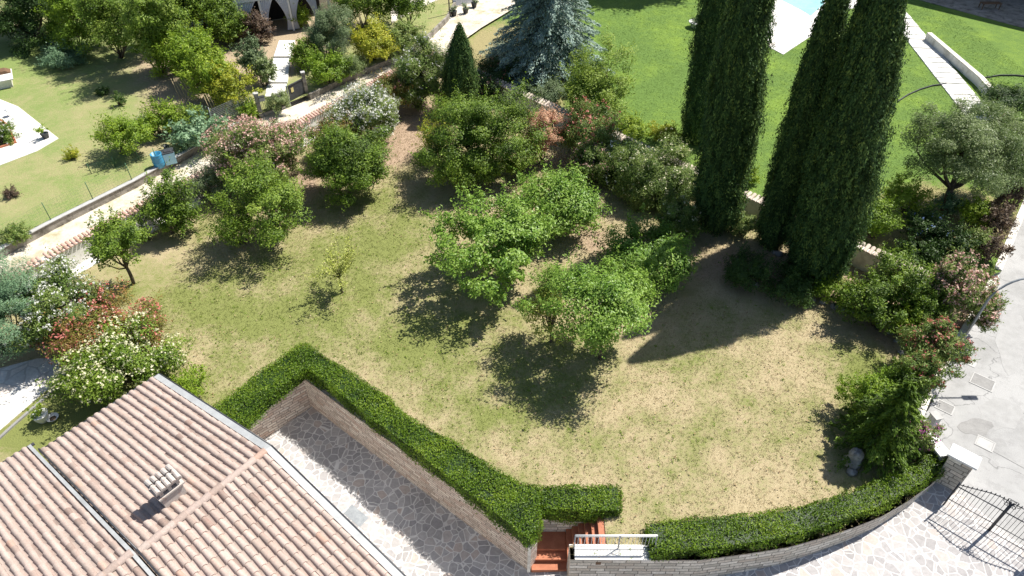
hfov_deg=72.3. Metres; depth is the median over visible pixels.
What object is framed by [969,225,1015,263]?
garden shrub
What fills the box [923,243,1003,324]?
oleander shrub
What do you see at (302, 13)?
garden bush
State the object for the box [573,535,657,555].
metal railing
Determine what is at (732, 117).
cypress tree
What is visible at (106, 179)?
wire fence
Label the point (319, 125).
oleander shrub
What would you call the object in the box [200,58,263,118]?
garden bush
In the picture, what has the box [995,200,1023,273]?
kerb wall
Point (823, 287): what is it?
shrub
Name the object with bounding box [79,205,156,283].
citrus tree
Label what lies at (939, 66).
path
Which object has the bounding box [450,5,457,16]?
plant pot
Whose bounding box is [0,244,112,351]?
oleander shrub
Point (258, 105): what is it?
fence post
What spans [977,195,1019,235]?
garden shrub
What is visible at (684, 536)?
clipped hedge
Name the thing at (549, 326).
fruit tree
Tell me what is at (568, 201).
fig tree
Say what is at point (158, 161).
water barrel
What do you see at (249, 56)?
garden bush
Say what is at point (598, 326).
fruit tree
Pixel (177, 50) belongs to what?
tree
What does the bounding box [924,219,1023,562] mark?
street
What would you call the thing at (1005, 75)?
edging wall
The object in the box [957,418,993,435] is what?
street patch
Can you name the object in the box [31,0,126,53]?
tree
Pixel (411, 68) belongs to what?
oleander shrub
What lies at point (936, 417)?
meter box
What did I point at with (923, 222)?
garden shrub
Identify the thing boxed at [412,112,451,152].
stick shrub
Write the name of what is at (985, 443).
manhole cover
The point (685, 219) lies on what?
oleander shrub
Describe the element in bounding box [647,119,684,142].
shrub
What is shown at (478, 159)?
fruit tree
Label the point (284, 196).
fruit tree
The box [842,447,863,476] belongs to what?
garden rock
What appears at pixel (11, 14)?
tree
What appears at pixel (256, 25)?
garden bush
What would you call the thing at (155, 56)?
tree
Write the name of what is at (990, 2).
garden bench
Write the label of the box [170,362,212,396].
laurel sprout
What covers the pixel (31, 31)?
garden plant
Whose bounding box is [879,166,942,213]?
garden shrub
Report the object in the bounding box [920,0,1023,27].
pavement
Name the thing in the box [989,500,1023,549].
iron gate
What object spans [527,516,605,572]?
garden stairs
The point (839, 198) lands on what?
cypress tree
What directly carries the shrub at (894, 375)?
on the lawn at (158, 266)
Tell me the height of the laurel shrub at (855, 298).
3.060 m
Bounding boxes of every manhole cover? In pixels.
[934,399,955,415]
[965,361,976,367]
[969,372,995,392]
[974,434,995,452]
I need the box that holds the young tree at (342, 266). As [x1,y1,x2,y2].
[304,233,361,292]
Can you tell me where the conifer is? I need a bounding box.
[828,380,930,484]
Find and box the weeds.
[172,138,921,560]
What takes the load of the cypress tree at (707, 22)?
on the neighbour lawn at (1006, 40)
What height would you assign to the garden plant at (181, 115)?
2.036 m
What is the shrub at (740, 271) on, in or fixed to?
on the lawn at (158, 266)
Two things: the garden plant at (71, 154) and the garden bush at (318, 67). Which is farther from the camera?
the garden bush at (318, 67)
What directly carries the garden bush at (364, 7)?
on the neighbour grass at (59, 102)
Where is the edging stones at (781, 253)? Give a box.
[753,250,904,365]
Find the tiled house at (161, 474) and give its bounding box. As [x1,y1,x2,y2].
[0,373,405,575]
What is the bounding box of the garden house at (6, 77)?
[0,68,12,89]
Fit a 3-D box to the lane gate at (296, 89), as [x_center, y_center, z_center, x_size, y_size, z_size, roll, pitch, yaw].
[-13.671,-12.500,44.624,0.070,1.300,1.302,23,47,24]
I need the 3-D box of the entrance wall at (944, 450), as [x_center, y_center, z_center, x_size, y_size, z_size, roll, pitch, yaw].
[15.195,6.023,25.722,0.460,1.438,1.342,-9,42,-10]
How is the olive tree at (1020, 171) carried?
on the neighbour lawn at (1006, 40)
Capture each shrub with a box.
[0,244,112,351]
[0,246,58,365]
[29,267,172,396]
[31,305,203,409]
[186,153,227,204]
[188,105,316,183]
[215,195,257,247]
[306,108,361,147]
[320,70,402,143]
[370,67,417,113]
[382,21,448,110]
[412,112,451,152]
[428,93,446,118]
[473,48,523,86]
[473,67,508,101]
[480,35,521,64]
[515,70,569,108]
[554,90,627,154]
[557,23,638,126]
[566,136,618,183]
[588,128,661,188]
[595,129,698,214]
[616,109,654,139]
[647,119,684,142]
[653,182,709,241]
[718,236,782,294]
[727,210,756,239]
[746,163,762,183]
[760,256,818,309]
[811,270,853,305]
[830,268,919,334]
[834,365,894,419]
[842,238,945,319]
[859,192,911,238]
[869,356,938,409]
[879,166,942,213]
[890,303,923,333]
[893,232,945,267]
[893,309,985,371]
[895,343,965,393]
[899,201,962,244]
[903,282,954,327]
[923,218,981,261]
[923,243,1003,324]
[931,190,970,215]
[953,284,1011,332]
[954,192,994,229]
[960,222,999,257]
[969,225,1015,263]
[975,76,1023,115]
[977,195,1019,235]
[988,181,1023,211]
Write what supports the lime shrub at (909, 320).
on the lawn at (158, 266)
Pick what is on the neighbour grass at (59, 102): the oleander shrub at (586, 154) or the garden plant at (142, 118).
the garden plant at (142, 118)
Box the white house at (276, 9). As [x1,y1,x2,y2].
[184,0,342,36]
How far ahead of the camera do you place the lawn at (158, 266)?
29.39 m
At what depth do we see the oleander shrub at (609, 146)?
38.05 m
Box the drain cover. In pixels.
[343,505,367,526]
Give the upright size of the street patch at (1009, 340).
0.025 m
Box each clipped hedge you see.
[213,340,545,551]
[540,481,625,528]
[643,450,946,562]
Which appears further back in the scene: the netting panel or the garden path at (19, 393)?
the netting panel
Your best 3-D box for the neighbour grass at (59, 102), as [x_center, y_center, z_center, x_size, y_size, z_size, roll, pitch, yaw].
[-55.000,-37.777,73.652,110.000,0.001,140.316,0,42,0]
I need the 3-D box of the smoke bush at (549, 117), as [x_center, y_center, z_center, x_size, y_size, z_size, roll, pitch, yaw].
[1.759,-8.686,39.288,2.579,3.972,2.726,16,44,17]
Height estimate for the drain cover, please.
0.108 m
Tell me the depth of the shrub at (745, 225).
34.65 m
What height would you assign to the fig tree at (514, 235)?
4.778 m
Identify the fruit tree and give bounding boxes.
[189,145,315,250]
[291,117,399,212]
[408,71,555,190]
[504,244,666,359]
[518,281,576,345]
[592,202,702,299]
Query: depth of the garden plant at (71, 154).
39.00 m
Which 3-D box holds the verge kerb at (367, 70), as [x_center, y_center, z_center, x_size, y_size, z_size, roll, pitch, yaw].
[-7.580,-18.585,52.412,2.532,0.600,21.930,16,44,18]
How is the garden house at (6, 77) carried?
on the neighbour terrace
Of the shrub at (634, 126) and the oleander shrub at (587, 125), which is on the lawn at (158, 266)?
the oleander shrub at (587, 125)
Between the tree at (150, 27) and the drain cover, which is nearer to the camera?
the drain cover
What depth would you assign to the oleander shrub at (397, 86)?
43.11 m
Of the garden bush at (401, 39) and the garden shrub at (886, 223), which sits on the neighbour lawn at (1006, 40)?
the garden shrub at (886, 223)
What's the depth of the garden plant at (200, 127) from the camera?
39.39 m
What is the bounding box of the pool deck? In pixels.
[768,0,856,54]
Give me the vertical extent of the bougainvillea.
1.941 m
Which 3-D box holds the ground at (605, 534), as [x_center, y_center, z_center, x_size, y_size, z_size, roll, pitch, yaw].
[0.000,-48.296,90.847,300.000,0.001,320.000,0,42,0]
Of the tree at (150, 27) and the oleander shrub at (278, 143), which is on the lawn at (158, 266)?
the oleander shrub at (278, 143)
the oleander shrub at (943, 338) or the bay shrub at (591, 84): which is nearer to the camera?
the oleander shrub at (943, 338)
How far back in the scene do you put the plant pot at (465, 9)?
56.24 m
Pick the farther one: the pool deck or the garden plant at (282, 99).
the pool deck
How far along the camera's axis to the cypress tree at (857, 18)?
27.28 m
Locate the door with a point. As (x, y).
(275, 11)
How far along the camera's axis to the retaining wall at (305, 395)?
26.66 m
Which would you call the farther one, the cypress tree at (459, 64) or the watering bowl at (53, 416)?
the cypress tree at (459, 64)
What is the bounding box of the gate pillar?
[937,443,981,491]
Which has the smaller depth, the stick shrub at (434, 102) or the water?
the stick shrub at (434, 102)
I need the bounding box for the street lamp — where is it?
[949,278,1023,364]
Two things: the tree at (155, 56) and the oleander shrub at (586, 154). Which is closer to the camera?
the oleander shrub at (586, 154)
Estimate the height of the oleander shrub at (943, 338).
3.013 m
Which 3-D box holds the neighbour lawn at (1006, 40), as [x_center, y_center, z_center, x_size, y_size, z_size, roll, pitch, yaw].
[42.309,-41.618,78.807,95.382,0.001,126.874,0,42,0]
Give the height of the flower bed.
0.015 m
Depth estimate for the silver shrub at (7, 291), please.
27.04 m
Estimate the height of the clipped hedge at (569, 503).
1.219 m
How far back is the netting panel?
41.78 m
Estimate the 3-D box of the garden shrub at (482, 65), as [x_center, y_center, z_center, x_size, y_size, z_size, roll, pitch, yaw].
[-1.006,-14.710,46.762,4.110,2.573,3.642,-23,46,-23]
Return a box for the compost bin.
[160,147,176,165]
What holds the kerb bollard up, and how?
on the street
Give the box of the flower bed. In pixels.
[0,121,13,145]
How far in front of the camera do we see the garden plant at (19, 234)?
33.34 m
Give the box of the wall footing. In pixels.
[71,136,314,277]
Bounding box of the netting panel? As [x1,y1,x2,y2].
[208,92,246,118]
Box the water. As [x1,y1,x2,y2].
[783,0,822,15]
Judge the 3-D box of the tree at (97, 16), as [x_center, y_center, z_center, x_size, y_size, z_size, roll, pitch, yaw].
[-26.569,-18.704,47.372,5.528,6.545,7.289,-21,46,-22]
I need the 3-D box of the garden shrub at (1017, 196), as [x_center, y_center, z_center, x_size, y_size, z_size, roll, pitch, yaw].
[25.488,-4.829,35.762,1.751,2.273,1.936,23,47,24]
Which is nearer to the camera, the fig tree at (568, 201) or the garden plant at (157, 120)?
the fig tree at (568, 201)
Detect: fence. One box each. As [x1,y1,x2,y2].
[0,97,251,242]
[86,149,138,173]
[261,91,288,115]
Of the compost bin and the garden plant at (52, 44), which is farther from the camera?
the garden plant at (52, 44)
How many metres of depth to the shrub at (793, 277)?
31.22 m
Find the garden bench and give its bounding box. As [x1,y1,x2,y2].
[978,1,1001,9]
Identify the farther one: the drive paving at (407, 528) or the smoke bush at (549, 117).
the smoke bush at (549, 117)
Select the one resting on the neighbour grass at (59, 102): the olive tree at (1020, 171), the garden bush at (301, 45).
the garden bush at (301, 45)
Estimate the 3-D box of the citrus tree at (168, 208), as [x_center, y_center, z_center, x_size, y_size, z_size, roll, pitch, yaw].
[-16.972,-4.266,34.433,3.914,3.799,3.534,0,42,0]
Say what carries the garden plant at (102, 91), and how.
on the neighbour grass at (59, 102)
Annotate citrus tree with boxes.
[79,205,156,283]
[122,159,205,240]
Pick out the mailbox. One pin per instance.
(261, 98)
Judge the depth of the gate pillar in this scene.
24.29 m
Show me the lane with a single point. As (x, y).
(481, 14)
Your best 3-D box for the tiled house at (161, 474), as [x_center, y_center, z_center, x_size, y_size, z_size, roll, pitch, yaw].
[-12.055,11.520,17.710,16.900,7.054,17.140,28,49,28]
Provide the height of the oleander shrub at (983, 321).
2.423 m
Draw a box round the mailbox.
[258,95,264,101]
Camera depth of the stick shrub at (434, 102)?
43.63 m
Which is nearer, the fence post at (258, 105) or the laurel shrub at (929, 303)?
the laurel shrub at (929, 303)
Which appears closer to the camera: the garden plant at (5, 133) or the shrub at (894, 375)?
the shrub at (894, 375)
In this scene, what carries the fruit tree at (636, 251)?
on the lawn at (158, 266)
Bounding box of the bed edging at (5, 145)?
[0,119,16,147]
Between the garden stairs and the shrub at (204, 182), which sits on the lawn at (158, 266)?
the shrub at (204, 182)
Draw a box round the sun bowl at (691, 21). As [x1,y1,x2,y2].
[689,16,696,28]
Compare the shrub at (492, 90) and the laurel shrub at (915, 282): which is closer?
the laurel shrub at (915, 282)
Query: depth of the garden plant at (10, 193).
36.23 m
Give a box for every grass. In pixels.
[0,0,452,245]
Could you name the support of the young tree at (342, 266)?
on the lawn at (158, 266)
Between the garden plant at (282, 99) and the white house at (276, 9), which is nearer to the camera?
the garden plant at (282, 99)
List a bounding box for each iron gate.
[943,482,1017,530]
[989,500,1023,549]
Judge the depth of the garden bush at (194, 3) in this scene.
49.11 m
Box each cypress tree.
[438,22,480,108]
[678,0,726,145]
[689,0,777,236]
[754,0,851,252]
[782,0,875,261]
[784,0,911,286]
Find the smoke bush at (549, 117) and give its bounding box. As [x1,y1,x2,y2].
[519,100,567,165]
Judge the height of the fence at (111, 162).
0.654 m
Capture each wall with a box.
[0,114,256,256]
[5,54,435,281]
[250,379,536,571]
[439,49,929,284]
[567,476,937,575]
[897,83,946,101]
[916,273,999,420]
[924,32,1014,115]
[925,433,948,461]
[985,74,1023,77]
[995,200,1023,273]
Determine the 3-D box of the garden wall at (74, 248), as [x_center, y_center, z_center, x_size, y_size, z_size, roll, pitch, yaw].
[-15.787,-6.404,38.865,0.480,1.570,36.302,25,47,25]
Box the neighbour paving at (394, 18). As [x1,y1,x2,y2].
[391,0,436,23]
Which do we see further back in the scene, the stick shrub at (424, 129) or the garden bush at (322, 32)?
the garden bush at (322, 32)
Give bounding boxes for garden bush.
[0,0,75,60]
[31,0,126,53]
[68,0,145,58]
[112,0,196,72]
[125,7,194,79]
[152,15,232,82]
[172,0,216,37]
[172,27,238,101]
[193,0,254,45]
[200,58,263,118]
[229,31,269,77]
[237,6,275,43]
[251,53,277,86]
[283,1,311,27]
[283,34,323,72]
[298,44,353,84]
[301,0,356,56]
[328,46,368,75]
[329,0,395,30]
[346,12,400,62]
[382,12,422,55]
[383,0,435,23]
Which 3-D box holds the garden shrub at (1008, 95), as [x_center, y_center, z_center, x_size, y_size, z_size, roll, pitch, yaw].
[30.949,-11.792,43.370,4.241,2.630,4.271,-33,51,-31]
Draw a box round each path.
[0,358,65,429]
[265,40,295,96]
[904,12,996,119]
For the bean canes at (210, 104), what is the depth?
41.97 m
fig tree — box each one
[418,177,558,306]
[510,155,615,243]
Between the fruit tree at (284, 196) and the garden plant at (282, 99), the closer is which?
the fruit tree at (284, 196)
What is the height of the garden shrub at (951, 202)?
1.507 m
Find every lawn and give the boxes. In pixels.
[0,68,971,573]
[468,0,1023,277]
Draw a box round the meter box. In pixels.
[926,410,943,428]
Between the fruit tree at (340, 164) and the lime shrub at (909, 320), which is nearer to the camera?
the lime shrub at (909, 320)
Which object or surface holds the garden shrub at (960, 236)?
on the neighbour lawn at (1006, 40)
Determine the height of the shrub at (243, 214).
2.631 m
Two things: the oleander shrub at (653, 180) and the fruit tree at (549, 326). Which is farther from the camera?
the oleander shrub at (653, 180)
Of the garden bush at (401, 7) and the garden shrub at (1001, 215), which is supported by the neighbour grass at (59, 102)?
the garden bush at (401, 7)
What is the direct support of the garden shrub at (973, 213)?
on the neighbour lawn at (1006, 40)
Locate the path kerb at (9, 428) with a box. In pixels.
[0,380,63,438]
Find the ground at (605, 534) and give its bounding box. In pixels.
[151,30,986,575]
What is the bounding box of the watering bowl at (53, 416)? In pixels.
[46,412,58,421]
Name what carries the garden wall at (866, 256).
on the lawn at (158, 266)
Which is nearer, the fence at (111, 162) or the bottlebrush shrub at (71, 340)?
the bottlebrush shrub at (71, 340)
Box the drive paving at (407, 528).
[264,407,1023,575]
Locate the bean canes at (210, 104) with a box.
[203,94,219,119]
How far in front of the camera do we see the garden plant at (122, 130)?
38.27 m
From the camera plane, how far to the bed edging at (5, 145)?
40.42 m
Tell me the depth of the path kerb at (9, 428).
26.72 m
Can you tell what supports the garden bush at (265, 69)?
on the neighbour grass at (59, 102)
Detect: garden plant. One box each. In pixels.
[0,118,21,145]
[0,184,23,199]
[0,220,33,247]
[17,16,43,36]
[34,38,88,69]
[37,37,77,53]
[61,144,79,159]
[88,105,157,155]
[93,86,109,96]
[111,90,127,105]
[132,111,159,133]
[137,96,177,136]
[158,105,228,152]
[167,100,208,124]
[234,97,258,119]
[263,87,291,111]
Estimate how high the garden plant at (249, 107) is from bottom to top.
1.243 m
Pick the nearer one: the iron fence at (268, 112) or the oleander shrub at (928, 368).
the oleander shrub at (928, 368)
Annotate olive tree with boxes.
[898,80,1023,211]
[974,102,1023,188]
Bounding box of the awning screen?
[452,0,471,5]
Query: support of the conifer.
on the lawn at (158, 266)
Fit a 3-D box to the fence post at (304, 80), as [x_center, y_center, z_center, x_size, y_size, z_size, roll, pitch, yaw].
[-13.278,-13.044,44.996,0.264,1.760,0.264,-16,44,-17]
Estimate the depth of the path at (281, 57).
47.77 m
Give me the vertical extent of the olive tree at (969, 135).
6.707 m
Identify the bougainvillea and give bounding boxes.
[907,416,946,457]
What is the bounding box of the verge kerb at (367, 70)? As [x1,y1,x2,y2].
[308,2,455,99]
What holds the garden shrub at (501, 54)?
on the neighbour lawn at (1006, 40)
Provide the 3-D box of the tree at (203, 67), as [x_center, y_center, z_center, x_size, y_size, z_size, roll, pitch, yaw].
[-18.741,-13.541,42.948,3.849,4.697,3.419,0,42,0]
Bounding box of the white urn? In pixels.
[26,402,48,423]
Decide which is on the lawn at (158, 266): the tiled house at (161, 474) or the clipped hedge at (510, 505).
the clipped hedge at (510, 505)
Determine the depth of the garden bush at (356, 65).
46.24 m
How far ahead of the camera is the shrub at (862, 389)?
26.01 m
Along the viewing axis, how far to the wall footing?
33.92 m
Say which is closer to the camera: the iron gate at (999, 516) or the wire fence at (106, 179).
the iron gate at (999, 516)
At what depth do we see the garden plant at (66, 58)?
47.51 m
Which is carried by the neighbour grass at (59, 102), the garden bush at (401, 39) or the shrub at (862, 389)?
the garden bush at (401, 39)
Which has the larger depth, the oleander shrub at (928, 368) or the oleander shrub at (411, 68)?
the oleander shrub at (411, 68)
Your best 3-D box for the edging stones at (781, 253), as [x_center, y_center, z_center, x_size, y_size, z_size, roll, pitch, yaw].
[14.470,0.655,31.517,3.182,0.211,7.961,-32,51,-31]
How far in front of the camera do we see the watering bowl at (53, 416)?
26.71 m
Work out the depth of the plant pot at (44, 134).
40.65 m
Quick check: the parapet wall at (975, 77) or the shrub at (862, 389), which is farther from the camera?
the parapet wall at (975, 77)
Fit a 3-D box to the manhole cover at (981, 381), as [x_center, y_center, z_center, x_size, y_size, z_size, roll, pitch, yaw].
[19.409,3.878,28.907,0.870,0.025,0.730,29,49,29]
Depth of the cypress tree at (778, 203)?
29.98 m
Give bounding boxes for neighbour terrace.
[0,99,58,164]
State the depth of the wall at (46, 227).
36.19 m
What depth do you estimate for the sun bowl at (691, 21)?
54.59 m
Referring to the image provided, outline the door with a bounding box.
[251,0,320,19]
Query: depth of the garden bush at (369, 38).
47.49 m
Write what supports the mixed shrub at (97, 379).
on the lawn at (158, 266)
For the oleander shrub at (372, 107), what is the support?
on the lawn at (158, 266)
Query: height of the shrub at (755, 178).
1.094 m
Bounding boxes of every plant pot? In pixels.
[32,123,49,138]
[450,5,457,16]
[461,2,469,13]
[471,0,478,7]
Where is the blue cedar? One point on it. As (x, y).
(542, 40)
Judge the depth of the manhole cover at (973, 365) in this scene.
29.62 m
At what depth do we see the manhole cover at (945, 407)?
27.91 m
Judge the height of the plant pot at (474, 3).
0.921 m
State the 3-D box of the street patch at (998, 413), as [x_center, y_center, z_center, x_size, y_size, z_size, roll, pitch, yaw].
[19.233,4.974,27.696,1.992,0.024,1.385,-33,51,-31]
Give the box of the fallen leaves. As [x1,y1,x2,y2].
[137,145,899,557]
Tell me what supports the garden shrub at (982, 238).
on the neighbour lawn at (1006, 40)
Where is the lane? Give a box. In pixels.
[0,0,514,270]
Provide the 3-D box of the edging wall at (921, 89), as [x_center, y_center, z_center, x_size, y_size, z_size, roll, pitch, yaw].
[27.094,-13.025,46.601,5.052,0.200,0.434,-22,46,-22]
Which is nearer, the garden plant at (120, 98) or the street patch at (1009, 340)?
the street patch at (1009, 340)
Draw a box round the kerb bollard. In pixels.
[926,399,932,410]
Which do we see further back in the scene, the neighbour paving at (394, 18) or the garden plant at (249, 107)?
the neighbour paving at (394, 18)
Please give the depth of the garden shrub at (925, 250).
32.70 m
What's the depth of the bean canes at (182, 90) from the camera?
43.60 m
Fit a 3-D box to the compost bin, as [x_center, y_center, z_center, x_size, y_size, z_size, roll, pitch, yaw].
[-18.952,-7.291,38.731,0.640,0.775,0.580,-20,45,-21]
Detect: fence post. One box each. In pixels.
[253,91,263,117]
[300,71,308,97]
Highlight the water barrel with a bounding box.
[150,151,164,168]
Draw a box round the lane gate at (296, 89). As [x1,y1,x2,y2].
[287,78,306,104]
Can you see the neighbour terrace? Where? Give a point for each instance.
(30, 141)
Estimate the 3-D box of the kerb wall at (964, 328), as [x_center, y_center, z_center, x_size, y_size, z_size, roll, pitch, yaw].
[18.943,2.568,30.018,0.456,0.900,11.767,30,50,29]
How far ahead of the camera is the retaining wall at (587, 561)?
23.00 m
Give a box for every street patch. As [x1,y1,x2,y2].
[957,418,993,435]
[979,397,1023,429]
[995,312,1023,375]
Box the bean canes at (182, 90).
[171,79,198,104]
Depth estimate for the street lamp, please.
27.35 m
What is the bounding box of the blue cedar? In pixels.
[478,0,615,95]

